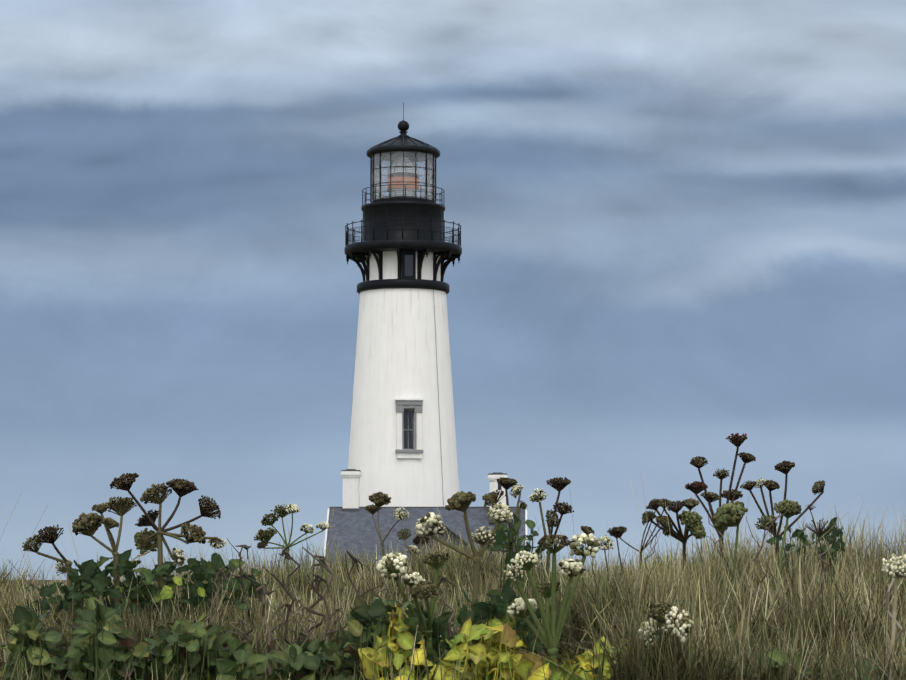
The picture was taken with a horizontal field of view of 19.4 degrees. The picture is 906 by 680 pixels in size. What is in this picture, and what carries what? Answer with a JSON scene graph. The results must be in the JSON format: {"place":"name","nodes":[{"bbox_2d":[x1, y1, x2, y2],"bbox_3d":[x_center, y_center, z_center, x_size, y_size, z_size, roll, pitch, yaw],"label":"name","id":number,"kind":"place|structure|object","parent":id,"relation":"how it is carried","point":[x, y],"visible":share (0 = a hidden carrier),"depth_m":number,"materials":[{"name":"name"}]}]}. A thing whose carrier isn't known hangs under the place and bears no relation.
{"place":"outdoors","nodes":[
{"label":"outdoors","id":0,"kind":"place"},
{"bbox_2d":[8,580,126,597],"bbox_3d":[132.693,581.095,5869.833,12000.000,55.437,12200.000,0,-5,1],"label":"ground","id":1,"kind":"structure","parent":0,"point":[48,581],"depth_m":101.89,"materials":[{"name":"soil"}]},
{"bbox_2d":[63,549,271,617],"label":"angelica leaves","id":2,"kind":"object","parent":1,"relation":"on","point":[89,576],"visible":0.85,"depth_m":11.64,"materials":[{"name":"green plant"}]},
{"bbox_2d":[0,597,443,679],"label":"salal","id":3,"kind":"object","parent":1,"relation":"on","point":[130,649],"depth_m":10.20,"materials":[{"name":"green plant"}]},
{"bbox_2d":[344,102,461,506],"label":"lighthouse","id":4,"kind":"object","parent":1,"relation":"on","point":[402,449],"visible":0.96,"depth_m":163.41,"materials":[{"name":"white paint"}]},
{"bbox_2d":[324,469,527,575],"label":"building roof","id":5,"kind":"structure","parent":1,"relation":"on","point":[352,522],"depth_m":156.88,"materials":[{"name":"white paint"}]},
{"bbox_2d":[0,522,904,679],"bbox_3d":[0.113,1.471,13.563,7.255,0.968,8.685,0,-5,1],"label":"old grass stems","id":6,"kind":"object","parent":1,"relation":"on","point":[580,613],"depth_m":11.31,"materials":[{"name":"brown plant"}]},
{"bbox_2d":[0,476,905,662],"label":"grass seed stalks","id":7,"kind":"object","parent":1,"relation":"on","point":[540,550],"depth_m":12.55,"materials":[{"name":"beige plant"}]},
{"bbox_2d":[0,503,905,679],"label":"dry grass blades","id":8,"kind":"object","parent":1,"relation":"on","point":[760,556],"visible":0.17,"depth_m":11.64,"materials":[{"name":"beige plant"}]},
{"bbox_2d":[9,503,905,677],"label":"dead stalks","id":9,"kind":"object","parent":1,"relation":"on","point":[322,561],"visible":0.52,"depth_m":10.53,"materials":[{"name":"brown plant"}]},
{"bbox_2d":[22,433,905,679],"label":"wildflowers","id":10,"kind":"object","parent":1,"relation":"on","point":[725,516],"visible":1,"depth_m":11.80,"materials":[{"name":"brown plant"}]},
{"bbox_2d":[25,582,93,616],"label":"angelica leaves","id":11,"kind":"object","parent":10,"relation":"attached to","point":[47,591],"visible":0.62,"depth_m":11.79,"materials":[{"name":"green plant"}]},
{"bbox_2d":[116,551,204,599],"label":"leaves","id":12,"kind":"object","parent":10,"relation":"on","point":[166,592],"visible":0.98,"depth_m":11.44,"materials":[{"name":"green plant"}]},
{"bbox_2d":[404,579,549,674],"bbox_3d":[0.073,1.262,10.666,0.637,0.606,0.708,0,-5,1],"label":"salal","id":13,"kind":"object","parent":1,"relation":"on","point":[494,604],"depth_m":10.52,"materials":[{"name":"green plant"}]},
{"bbox_2d":[73,579,904,679],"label":"understorey grass","id":14,"kind":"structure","parent":1,"relation":"on","point":[561,641],"depth_m":11.39,"materials":[{"name":"green plant"}]},
{"bbox_2d":[357,596,633,679],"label":"shrub","id":15,"kind":"object","parent":1,"relation":"on","point":[403,637],"depth_m":10.07,"materials":[{"name":"plant"}]},
{"bbox_2d":[487,513,544,599],"bbox_3d":[0.322,1.216,13.091,0.317,0.731,0.804,0,-5,1],"label":"leafy plant","id":16,"kind":"object","parent":1,"relation":"on","point":[515,527],"depth_m":12.98,"materials":[{"name":"green plant"}]},
{"bbox_2d":[584,649,698,679],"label":"leaves","id":17,"kind":"object","parent":1,"relation":"on","point":[596,672],"depth_m":9.80,"materials":[{"name":"plant"}]},
{"bbox_2d":[767,517,845,595],"bbox_3d":[1.769,1.214,13.320,0.450,0.649,0.828,0,-5,1],"label":"leafy plant","id":18,"kind":"object","parent":1,"relation":"on","point":[834,530],"depth_m":13.19,"materials":[{"name":"green plant"}]},
{"bbox_2d":[735,646,890,679],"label":"leafy plants","id":19,"kind":"object","parent":1,"relation":"on","point":[776,653],"depth_m":9.85,"materials":[{"name":"green plant"}]},
{"bbox_2d":[0,0,905,579],"label":"sky","id":20,"kind":"structure","parent":0,"point":[682,222],"materials":[{"name":"blue"}]}
]}

